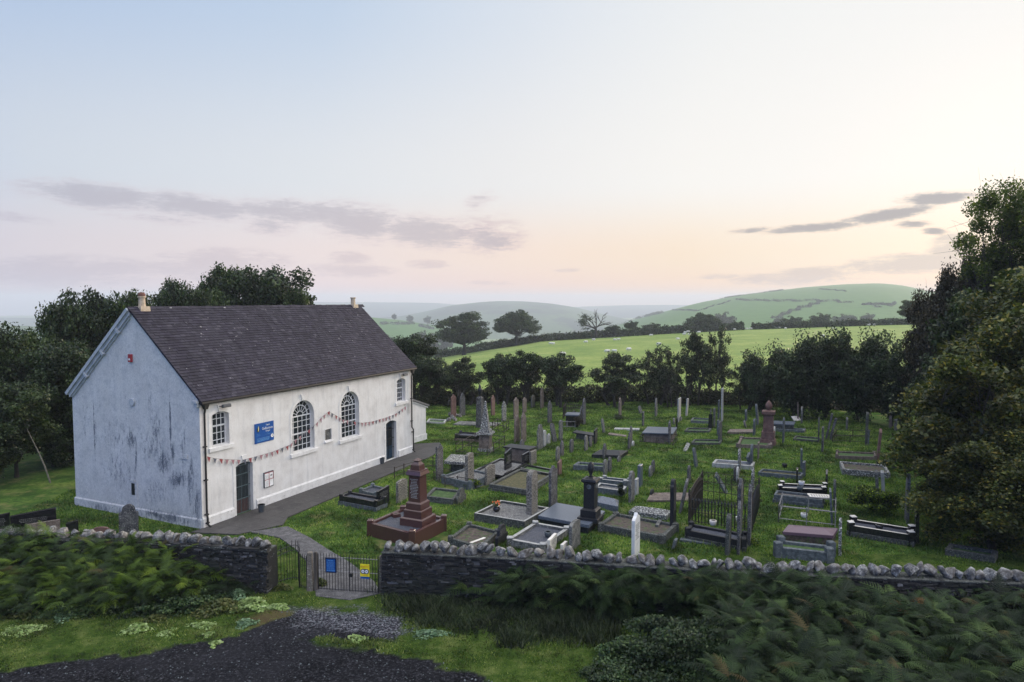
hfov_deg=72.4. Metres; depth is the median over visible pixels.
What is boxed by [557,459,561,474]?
headstone
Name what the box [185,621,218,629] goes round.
weed patch
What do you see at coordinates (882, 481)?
headstone
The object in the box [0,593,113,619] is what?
bramble bush
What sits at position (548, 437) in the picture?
headstone
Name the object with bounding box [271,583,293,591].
weed patch
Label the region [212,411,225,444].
window frame
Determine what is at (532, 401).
headstone
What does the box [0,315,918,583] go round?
ground
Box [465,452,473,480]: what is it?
headstone
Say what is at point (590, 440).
headstone
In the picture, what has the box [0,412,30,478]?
tree
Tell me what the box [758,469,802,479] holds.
grave kerb
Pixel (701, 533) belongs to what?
grave kerb
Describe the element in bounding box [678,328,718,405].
tree
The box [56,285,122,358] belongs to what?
tree
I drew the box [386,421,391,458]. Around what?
door
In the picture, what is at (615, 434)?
ledger slab
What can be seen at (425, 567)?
drystone wall
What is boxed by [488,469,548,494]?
grave kerb
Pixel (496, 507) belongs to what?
flower vase
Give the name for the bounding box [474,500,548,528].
grave kerb
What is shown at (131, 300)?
tree
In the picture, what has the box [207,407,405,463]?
bunting
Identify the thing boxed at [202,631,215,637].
weed patch
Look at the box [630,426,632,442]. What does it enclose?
headstone
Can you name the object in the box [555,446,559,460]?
headstone
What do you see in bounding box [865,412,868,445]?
headstone
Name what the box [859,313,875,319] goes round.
tree
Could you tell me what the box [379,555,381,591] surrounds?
gatepost
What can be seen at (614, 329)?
tree
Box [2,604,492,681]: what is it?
loose stones
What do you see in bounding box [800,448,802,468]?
headstone
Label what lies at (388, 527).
grave kerb
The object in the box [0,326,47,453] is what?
tree
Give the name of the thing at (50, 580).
bracken
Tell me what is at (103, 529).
headstone
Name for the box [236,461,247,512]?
door
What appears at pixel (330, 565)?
gate notice
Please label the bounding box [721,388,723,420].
headstone
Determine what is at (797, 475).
headstone
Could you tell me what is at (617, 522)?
grave kerb
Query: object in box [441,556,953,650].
bracken
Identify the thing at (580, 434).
chest tomb
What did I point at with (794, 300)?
hedge
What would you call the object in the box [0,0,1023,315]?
sky
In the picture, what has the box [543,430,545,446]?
headstone
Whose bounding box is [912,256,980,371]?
tree
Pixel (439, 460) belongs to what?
headstone
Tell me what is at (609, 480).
grave kerb
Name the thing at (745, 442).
grave kerb
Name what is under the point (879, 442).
headstone
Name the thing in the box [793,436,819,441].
grave kerb
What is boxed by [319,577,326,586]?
weed patch
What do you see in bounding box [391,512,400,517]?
flower block
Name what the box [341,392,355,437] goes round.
window frame
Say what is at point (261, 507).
bucket
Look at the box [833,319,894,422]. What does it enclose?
tree
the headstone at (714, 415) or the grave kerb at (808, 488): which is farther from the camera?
the headstone at (714, 415)
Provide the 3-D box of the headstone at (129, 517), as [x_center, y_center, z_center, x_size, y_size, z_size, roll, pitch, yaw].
[-15.444,7.278,28.206,0.700,1.430,0.143,0,2,-10]
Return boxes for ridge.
[152,302,687,317]
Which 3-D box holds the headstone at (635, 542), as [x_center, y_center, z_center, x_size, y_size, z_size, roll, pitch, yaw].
[4.592,7.231,25.964,0.133,1.776,0.652,2,5,27]
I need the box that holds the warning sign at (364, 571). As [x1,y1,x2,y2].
[360,564,369,578]
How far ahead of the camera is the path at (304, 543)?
24.54 m
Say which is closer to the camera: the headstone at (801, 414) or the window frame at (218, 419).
the window frame at (218, 419)
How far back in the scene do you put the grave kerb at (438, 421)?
54.47 m
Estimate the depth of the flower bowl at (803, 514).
30.48 m
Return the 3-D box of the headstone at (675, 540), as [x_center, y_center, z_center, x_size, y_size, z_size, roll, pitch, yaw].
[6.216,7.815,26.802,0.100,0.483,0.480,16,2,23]
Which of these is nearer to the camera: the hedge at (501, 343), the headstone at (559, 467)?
the headstone at (559, 467)
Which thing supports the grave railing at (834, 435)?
on the lawn at (31, 486)
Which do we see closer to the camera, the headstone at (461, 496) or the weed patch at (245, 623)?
the weed patch at (245, 623)
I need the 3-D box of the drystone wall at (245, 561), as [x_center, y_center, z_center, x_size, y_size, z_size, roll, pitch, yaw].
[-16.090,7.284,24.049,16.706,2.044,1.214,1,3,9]
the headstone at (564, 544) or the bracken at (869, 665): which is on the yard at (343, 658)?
the bracken at (869, 665)
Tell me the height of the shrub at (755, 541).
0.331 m
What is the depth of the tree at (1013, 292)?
32.52 m
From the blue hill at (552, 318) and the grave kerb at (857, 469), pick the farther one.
the blue hill at (552, 318)
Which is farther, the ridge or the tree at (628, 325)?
the ridge
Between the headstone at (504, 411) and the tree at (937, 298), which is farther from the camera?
the headstone at (504, 411)
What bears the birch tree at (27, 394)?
on the lawn at (31, 486)
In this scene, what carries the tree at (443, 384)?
on the lawn at (31, 486)
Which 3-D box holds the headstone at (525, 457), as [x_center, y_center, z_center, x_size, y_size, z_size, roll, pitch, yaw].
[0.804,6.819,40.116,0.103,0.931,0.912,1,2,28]
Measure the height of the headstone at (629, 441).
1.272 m
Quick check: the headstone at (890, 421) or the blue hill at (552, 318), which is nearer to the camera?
the headstone at (890, 421)
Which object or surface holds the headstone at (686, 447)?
on the lawn at (31, 486)
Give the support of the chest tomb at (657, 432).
on the lawn at (31, 486)
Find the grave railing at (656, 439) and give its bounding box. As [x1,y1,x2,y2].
[639,434,677,444]
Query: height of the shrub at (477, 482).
0.469 m
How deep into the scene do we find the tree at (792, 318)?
297.49 m
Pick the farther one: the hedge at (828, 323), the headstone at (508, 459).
the hedge at (828, 323)
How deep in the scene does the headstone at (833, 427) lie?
47.42 m
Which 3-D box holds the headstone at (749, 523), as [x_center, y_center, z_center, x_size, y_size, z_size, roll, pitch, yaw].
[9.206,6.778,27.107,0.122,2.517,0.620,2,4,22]
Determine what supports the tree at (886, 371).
on the lawn at (31, 486)
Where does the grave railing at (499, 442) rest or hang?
on the lawn at (31, 486)
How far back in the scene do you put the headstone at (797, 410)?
55.19 m
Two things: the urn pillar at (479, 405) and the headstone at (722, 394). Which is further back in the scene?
the headstone at (722, 394)
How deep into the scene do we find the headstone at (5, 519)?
28.32 m
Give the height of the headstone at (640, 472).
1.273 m
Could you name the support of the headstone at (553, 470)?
on the lawn at (31, 486)
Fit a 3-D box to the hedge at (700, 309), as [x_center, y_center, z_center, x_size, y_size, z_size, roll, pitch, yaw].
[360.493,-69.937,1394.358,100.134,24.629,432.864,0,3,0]
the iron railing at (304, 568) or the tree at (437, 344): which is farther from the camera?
the tree at (437, 344)
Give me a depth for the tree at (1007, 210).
42.07 m
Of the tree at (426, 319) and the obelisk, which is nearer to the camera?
the obelisk
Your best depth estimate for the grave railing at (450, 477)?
35.63 m
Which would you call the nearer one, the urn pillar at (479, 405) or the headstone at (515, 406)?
the urn pillar at (479, 405)
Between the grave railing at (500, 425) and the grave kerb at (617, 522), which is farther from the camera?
the grave railing at (500, 425)
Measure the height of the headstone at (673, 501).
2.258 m
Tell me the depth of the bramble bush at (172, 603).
21.20 m
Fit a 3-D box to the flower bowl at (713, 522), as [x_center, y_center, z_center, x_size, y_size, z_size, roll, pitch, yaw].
[8.170,7.389,28.446,0.300,0.220,0.300,0,3,0]
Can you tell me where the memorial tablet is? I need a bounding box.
[807,493,828,497]
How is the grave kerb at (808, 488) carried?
on the lawn at (31, 486)
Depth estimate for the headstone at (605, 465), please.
37.93 m
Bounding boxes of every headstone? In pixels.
[0,512,9,528]
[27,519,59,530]
[66,519,78,531]
[93,526,109,532]
[119,504,138,532]
[376,485,388,503]
[396,478,407,502]
[436,444,442,480]
[451,394,455,416]
[456,487,465,503]
[459,393,464,415]
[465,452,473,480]
[485,464,494,484]
[491,395,494,415]
[495,524,507,546]
[502,401,505,421]
[504,448,511,469]
[513,397,518,418]
[514,415,519,441]
[521,413,525,441]
[522,397,526,412]
[522,451,529,463]
[526,469,537,514]
[529,449,536,464]
[531,395,534,407]
[537,424,542,449]
[540,388,543,407]
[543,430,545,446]
[546,433,549,444]
[547,401,551,422]
[547,533,556,548]
[549,465,557,506]
[550,423,556,442]
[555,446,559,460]
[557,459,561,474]
[559,420,562,439]
[560,440,563,455]
[560,541,567,551]
[569,439,573,452]
[569,519,579,549]
[582,398,585,424]
[584,435,587,450]
[589,436,591,445]
[594,428,597,443]
[601,418,604,432]
[602,443,606,458]
[603,459,607,474]
[608,457,611,472]
[618,398,621,414]
[628,432,630,449]
[628,471,634,502]
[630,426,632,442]
[631,512,639,555]
[635,478,638,495]
[637,464,642,487]
[642,411,644,425]
[649,465,652,476]
[651,460,654,472]
[655,398,657,416]
[655,519,661,526]
[668,420,670,443]
[670,479,675,525]
[671,538,677,548]
[677,397,680,421]
[679,478,688,513]
[685,398,688,415]
[687,465,690,480]
[692,447,697,467]
[713,408,715,426]
[715,472,727,492]
[718,400,719,417]
[718,421,721,441]
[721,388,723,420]
[725,513,731,555]
[733,465,736,480]
[736,467,738,478]
[737,478,742,532]
[737,501,740,554]
[738,448,740,471]
[746,452,753,464]
[747,484,751,546]
[750,444,753,464]
[751,467,754,491]
[753,419,755,434]
[755,404,758,424]
[757,441,759,459]
[782,417,784,442]
[796,467,798,483]
[797,402,798,418]
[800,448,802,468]
[801,406,802,422]
[802,461,805,477]
[818,417,819,443]
[821,426,823,452]
[825,413,832,438]
[825,469,827,492]
[829,418,836,439]
[829,488,832,523]
[833,479,835,508]
[838,518,841,555]
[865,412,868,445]
[875,470,878,487]
[876,428,881,459]
[881,470,884,490]
[889,415,891,427]
[894,419,896,430]
[904,473,910,523]
[914,511,918,543]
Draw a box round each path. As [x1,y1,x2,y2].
[191,442,442,534]
[250,526,380,599]
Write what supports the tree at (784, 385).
on the lawn at (31, 486)
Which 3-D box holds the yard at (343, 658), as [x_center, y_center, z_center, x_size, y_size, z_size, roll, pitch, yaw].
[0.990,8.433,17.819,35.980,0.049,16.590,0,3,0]
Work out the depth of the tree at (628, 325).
260.63 m
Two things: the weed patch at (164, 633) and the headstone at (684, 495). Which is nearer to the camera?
the weed patch at (164, 633)
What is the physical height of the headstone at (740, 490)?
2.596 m
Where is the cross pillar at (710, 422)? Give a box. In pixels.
[708,409,712,428]
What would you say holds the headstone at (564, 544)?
on the lawn at (31, 486)
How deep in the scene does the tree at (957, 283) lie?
45.82 m
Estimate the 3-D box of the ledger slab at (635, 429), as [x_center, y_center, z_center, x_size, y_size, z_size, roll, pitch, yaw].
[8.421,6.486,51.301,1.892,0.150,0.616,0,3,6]
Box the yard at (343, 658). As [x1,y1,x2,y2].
[0,554,1023,681]
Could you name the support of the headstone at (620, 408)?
on the lawn at (31, 486)
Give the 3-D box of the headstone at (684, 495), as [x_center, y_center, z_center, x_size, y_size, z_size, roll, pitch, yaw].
[7.699,6.978,31.365,0.103,1.686,0.620,12,5,21]
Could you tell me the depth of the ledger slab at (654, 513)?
30.56 m
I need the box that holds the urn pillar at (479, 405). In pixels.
[476,384,483,427]
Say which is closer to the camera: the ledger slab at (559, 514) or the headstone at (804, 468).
the ledger slab at (559, 514)
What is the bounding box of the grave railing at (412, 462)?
[394,457,449,478]
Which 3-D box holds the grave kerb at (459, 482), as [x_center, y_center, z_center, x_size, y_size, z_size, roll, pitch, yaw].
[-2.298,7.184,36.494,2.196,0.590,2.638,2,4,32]
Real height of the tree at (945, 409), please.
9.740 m
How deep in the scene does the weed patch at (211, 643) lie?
19.28 m
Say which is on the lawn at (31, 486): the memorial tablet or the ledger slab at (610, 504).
the ledger slab at (610, 504)
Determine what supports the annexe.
on the lawn at (31, 486)
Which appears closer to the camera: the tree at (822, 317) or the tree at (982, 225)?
the tree at (982, 225)
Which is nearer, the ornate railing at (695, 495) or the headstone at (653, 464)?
the ornate railing at (695, 495)
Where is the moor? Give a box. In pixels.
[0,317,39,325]
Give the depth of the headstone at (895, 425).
50.76 m
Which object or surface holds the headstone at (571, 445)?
on the lawn at (31, 486)
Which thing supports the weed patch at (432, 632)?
on the yard at (343, 658)
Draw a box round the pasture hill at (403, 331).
[371,317,487,357]
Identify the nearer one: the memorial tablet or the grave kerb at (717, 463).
the memorial tablet
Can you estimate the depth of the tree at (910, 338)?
49.91 m
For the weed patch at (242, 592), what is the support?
on the yard at (343, 658)
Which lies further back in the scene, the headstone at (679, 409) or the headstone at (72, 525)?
the headstone at (679, 409)
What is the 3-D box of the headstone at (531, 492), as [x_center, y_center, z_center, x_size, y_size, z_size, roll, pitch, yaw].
[0.873,6.729,30.500,0.420,2.258,0.814,2,4,26]
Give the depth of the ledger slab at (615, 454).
42.18 m
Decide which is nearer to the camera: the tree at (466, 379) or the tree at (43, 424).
the tree at (43, 424)
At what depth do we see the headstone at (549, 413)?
53.97 m
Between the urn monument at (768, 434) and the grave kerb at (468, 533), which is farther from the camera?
the urn monument at (768, 434)
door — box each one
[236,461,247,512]
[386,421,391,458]
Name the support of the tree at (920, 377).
on the lawn at (31, 486)
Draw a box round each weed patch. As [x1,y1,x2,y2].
[1,624,50,636]
[2,609,44,622]
[49,611,79,623]
[118,622,156,636]
[140,614,168,623]
[156,627,176,637]
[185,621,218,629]
[190,598,250,619]
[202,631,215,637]
[208,640,223,648]
[224,588,249,600]
[225,596,268,613]
[235,618,259,629]
[262,602,289,610]
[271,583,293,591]
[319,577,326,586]
[348,634,368,643]
[412,628,452,639]
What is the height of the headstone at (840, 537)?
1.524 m
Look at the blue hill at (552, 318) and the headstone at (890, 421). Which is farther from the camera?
the blue hill at (552, 318)
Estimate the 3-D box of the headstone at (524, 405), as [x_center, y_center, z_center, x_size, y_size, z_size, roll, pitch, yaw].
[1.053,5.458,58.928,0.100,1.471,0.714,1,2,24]
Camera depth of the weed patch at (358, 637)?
19.58 m
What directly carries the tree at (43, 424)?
on the lawn at (31, 486)
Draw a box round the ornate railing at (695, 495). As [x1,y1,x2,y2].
[688,469,759,530]
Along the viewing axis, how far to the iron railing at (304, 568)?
22.87 m
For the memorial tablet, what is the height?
0.033 m
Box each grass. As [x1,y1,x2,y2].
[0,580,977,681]
[365,585,637,648]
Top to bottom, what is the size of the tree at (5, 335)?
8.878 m
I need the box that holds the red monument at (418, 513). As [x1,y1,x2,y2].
[400,458,435,527]
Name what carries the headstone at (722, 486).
on the lawn at (31, 486)
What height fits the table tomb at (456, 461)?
0.800 m
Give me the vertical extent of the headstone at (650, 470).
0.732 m
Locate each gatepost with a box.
[307,551,312,590]
[313,551,317,590]
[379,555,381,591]
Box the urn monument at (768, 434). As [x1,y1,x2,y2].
[760,400,775,445]
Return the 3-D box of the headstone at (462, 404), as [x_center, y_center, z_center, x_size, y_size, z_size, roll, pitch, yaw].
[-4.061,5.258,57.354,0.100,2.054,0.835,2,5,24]
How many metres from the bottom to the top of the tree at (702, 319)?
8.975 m
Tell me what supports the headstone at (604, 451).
on the lawn at (31, 486)
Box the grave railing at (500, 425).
[492,418,508,431]
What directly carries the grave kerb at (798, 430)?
on the lawn at (31, 486)
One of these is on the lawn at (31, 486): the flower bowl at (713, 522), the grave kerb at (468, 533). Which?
the grave kerb at (468, 533)
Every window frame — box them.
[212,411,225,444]
[292,400,310,450]
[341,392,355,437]
[397,378,402,400]
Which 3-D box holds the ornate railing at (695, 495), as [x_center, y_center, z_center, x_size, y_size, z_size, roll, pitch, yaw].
[9.420,6.979,30.930,2.676,1.550,3.930,1,4,24]
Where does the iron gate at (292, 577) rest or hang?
attached to the drystone wall at (245, 561)
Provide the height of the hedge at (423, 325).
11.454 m
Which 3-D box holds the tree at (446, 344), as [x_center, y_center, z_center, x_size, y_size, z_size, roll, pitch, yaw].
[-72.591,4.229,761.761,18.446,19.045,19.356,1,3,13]
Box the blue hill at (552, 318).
[384,301,631,338]
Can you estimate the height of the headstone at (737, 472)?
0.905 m
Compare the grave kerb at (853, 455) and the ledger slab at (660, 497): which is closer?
the ledger slab at (660, 497)
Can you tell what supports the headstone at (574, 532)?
on the lawn at (31, 486)
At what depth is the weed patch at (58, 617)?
20.73 m
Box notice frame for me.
[263,470,273,487]
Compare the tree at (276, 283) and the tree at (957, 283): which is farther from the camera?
the tree at (276, 283)
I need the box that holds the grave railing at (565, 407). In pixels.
[563,403,581,417]
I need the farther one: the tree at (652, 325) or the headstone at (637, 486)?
the tree at (652, 325)
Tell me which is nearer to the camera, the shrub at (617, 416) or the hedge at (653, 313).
the shrub at (617, 416)
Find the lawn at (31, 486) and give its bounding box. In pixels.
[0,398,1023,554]
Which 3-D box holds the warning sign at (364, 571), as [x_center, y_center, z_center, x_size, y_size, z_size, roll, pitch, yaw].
[-4.749,7.433,22.577,0.307,0.480,0.023,1,3,9]
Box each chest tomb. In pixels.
[10,507,56,528]
[503,444,536,461]
[565,412,580,426]
[642,427,676,442]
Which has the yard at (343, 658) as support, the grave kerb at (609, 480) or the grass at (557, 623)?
the grass at (557, 623)
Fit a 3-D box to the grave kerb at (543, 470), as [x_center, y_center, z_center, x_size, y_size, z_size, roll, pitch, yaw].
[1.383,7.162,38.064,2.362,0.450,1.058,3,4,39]
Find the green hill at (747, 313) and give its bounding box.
[598,283,934,336]
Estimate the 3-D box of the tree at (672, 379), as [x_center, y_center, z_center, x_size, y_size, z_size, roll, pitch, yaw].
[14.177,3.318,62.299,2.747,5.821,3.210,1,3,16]
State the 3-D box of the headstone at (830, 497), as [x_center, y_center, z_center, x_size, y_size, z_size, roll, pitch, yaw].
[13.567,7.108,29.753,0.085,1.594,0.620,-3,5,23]
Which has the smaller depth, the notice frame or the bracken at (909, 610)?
the bracken at (909, 610)
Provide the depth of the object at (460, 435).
47.14 m
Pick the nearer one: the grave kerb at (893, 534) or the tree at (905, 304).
the grave kerb at (893, 534)
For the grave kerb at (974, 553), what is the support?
on the lawn at (31, 486)
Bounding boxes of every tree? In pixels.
[0,321,30,384]
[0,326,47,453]
[0,379,63,477]
[0,388,53,482]
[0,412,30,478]
[6,337,91,427]
[26,410,74,467]
[34,299,95,362]
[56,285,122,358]
[59,366,80,436]
[101,289,153,331]
[146,275,204,305]
[190,261,273,305]
[190,285,229,305]
[226,264,316,305]
[283,287,309,304]
[391,332,438,393]
[406,315,413,320]
[410,330,433,344]
[410,353,445,397]
[423,316,430,323]
[429,333,441,350]
[430,358,460,390]
[431,311,491,354]
[439,340,452,349]
[440,354,486,405]
[481,352,523,404]
[492,309,541,344]
[504,350,544,401]
[534,351,585,407]
[577,309,612,336]
[587,350,646,406]
[604,324,622,333]
[623,321,637,328]
[634,343,673,404]
[641,322,660,328]
[657,346,686,407]
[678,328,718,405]
[683,312,722,327]
[701,325,733,400]
[715,311,736,323]
[725,358,753,409]
[734,344,782,413]
[762,322,830,417]
[780,316,802,326]
[794,317,860,420]
[809,313,830,324]
[830,314,857,321]
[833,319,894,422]
[851,330,919,428]
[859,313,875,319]
[878,314,1023,547]
[894,422,1023,553]
[897,300,914,323]
[899,284,944,409]
[908,349,938,421]
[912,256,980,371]
[915,266,1023,406]
[924,285,1004,350]
[935,195,1023,291]
[944,252,992,344]
[948,168,1023,303]
[996,276,1016,312]
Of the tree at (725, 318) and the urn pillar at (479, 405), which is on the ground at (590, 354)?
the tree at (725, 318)
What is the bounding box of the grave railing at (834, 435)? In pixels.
[832,429,869,441]
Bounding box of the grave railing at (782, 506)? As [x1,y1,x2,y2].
[778,492,836,527]
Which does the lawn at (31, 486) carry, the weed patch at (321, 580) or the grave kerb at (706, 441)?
the grave kerb at (706, 441)
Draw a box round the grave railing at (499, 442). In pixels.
[455,433,504,455]
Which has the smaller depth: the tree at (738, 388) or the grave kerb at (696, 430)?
the grave kerb at (696, 430)
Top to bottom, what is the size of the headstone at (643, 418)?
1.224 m
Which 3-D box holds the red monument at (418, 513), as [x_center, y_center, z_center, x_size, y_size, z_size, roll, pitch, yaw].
[-3.821,6.093,28.380,1.060,2.735,1.060,2,4,24]
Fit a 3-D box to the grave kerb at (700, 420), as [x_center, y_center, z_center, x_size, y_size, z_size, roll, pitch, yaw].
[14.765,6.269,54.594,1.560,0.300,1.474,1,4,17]
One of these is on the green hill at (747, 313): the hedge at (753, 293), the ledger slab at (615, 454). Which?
the hedge at (753, 293)
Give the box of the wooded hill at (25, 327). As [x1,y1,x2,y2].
[0,325,41,338]
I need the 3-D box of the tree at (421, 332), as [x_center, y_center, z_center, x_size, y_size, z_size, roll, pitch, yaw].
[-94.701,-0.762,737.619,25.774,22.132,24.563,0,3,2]
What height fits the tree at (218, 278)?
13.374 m
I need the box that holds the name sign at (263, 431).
[254,420,273,443]
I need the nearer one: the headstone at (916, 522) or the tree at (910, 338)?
the headstone at (916, 522)
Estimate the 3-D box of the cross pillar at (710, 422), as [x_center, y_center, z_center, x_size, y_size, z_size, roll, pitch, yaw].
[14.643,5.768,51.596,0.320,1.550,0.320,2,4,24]
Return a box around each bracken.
[0,522,227,621]
[197,574,258,597]
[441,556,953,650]
[677,571,1023,681]
[886,597,933,636]
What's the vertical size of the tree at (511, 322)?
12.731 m
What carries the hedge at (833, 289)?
on the green hill at (747, 313)
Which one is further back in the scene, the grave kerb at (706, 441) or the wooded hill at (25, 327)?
the wooded hill at (25, 327)
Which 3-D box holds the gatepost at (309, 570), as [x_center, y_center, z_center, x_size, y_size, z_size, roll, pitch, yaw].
[-6.588,7.573,22.838,0.195,1.410,0.200,0,3,-3]
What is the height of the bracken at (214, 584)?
0.593 m
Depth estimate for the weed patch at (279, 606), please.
21.49 m
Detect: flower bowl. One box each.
[544,530,551,537]
[709,519,716,525]
[797,485,802,490]
[798,480,804,485]
[801,512,807,517]
[875,524,882,529]
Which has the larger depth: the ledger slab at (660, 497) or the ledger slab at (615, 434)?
the ledger slab at (615, 434)
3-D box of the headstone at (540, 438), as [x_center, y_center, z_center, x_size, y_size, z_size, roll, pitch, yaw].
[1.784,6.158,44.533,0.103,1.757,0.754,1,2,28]
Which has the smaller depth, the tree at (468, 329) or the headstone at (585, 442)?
the headstone at (585, 442)
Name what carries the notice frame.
attached to the chapel
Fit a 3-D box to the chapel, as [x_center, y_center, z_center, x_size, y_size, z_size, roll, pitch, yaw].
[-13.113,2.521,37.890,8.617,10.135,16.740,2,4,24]
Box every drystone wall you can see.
[0,526,277,593]
[380,539,1023,630]
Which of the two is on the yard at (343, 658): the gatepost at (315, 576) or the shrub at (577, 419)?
the gatepost at (315, 576)
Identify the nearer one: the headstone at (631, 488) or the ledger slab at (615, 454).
the headstone at (631, 488)
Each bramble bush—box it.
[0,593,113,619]
[107,592,217,619]
[175,587,226,610]
[576,661,638,681]
[591,614,801,681]
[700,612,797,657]
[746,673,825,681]
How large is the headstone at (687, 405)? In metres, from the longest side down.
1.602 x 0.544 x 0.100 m
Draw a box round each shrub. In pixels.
[463,479,482,486]
[574,416,583,424]
[612,414,623,419]
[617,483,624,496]
[750,537,760,545]
[846,484,904,512]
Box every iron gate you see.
[277,540,299,587]
[317,552,378,592]
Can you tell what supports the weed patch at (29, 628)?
on the yard at (343, 658)
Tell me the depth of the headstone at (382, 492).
32.27 m
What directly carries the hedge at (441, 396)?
on the lawn at (31, 486)
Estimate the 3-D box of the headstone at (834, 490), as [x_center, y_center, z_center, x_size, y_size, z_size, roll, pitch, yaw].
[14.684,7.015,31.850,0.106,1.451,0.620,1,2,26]
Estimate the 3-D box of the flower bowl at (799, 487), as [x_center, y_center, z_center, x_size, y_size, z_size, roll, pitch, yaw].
[13.781,7.044,33.489,0.300,0.220,0.300,0,3,0]
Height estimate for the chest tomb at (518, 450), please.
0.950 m
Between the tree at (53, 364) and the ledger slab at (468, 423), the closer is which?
the tree at (53, 364)
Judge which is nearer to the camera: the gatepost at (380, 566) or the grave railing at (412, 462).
the gatepost at (380, 566)
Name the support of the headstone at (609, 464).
on the lawn at (31, 486)
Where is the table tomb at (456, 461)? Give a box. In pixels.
[444,454,464,471]
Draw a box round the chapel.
[65,292,416,528]
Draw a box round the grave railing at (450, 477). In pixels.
[433,471,476,486]
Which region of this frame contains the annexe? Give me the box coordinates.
[413,399,428,442]
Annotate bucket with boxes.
[258,503,264,512]
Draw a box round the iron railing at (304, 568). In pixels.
[298,553,306,589]
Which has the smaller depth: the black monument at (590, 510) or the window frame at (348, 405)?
the black monument at (590, 510)
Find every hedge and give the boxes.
[380,321,414,324]
[413,381,917,415]
[418,324,433,328]
[433,320,744,357]
[618,310,663,324]
[672,300,730,310]
[719,289,782,298]
[735,298,853,302]
[750,316,914,329]
[770,299,823,318]
[819,288,846,291]
[861,301,896,305]
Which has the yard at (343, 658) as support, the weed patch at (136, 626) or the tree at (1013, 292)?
the weed patch at (136, 626)
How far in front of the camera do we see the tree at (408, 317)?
1402.25 m
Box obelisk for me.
[476,401,494,451]
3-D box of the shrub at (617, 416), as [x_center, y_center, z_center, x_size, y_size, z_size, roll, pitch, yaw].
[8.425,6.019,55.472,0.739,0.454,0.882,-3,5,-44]
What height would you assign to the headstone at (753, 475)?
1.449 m
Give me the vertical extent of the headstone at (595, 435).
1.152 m
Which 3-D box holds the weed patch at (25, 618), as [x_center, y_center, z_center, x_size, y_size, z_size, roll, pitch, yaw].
[-14.530,8.141,20.960,1.398,0.277,0.860,0,3,0]
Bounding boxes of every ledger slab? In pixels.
[453,421,500,426]
[538,503,604,533]
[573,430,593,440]
[592,450,627,458]
[598,496,618,510]
[608,433,626,436]
[614,428,639,430]
[629,506,669,520]
[647,493,687,501]
[680,538,713,545]
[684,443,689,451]
[727,429,752,433]
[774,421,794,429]
[783,525,837,544]
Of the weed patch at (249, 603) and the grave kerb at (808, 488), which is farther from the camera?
the grave kerb at (808, 488)
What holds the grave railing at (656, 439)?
on the lawn at (31, 486)
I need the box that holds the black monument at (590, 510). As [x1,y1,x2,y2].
[577,462,603,522]
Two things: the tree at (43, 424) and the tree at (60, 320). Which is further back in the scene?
the tree at (60, 320)
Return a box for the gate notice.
[325,558,336,572]
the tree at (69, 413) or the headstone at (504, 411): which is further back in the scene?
the headstone at (504, 411)
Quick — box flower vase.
[492,500,500,511]
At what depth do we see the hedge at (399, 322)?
1302.15 m
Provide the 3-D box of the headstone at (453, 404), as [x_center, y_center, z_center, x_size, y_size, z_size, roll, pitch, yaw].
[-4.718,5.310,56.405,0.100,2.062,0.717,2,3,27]
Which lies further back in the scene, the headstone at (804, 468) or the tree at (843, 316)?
the tree at (843, 316)
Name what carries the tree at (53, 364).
on the lawn at (31, 486)
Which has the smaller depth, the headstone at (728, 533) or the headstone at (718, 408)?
the headstone at (728, 533)
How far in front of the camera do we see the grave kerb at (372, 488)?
34.07 m
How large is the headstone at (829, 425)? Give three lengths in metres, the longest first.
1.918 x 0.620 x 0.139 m
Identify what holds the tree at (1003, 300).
on the lawn at (31, 486)
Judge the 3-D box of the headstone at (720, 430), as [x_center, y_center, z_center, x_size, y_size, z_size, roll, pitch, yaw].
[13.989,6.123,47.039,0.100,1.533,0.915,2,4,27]
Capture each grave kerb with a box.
[338,490,387,511]
[359,483,382,495]
[367,505,446,544]
[427,419,445,423]
[427,487,457,504]
[441,466,484,490]
[448,521,497,547]
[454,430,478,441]
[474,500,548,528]
[475,458,526,479]
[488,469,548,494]
[507,520,568,553]
[520,464,550,474]
[573,462,602,471]
[597,511,678,543]
[598,475,628,486]
[598,483,626,496]
[684,521,747,552]
[685,428,710,432]
[690,418,708,423]
[691,439,721,444]
[712,459,754,469]
[736,436,772,448]
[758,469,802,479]
[773,490,824,508]
[773,535,835,563]
[776,428,805,432]
[777,480,827,493]
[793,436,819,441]
[835,450,876,460]
[839,461,889,477]
[847,515,914,546]
[945,543,997,562]
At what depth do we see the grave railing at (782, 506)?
29.90 m
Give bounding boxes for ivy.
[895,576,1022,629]

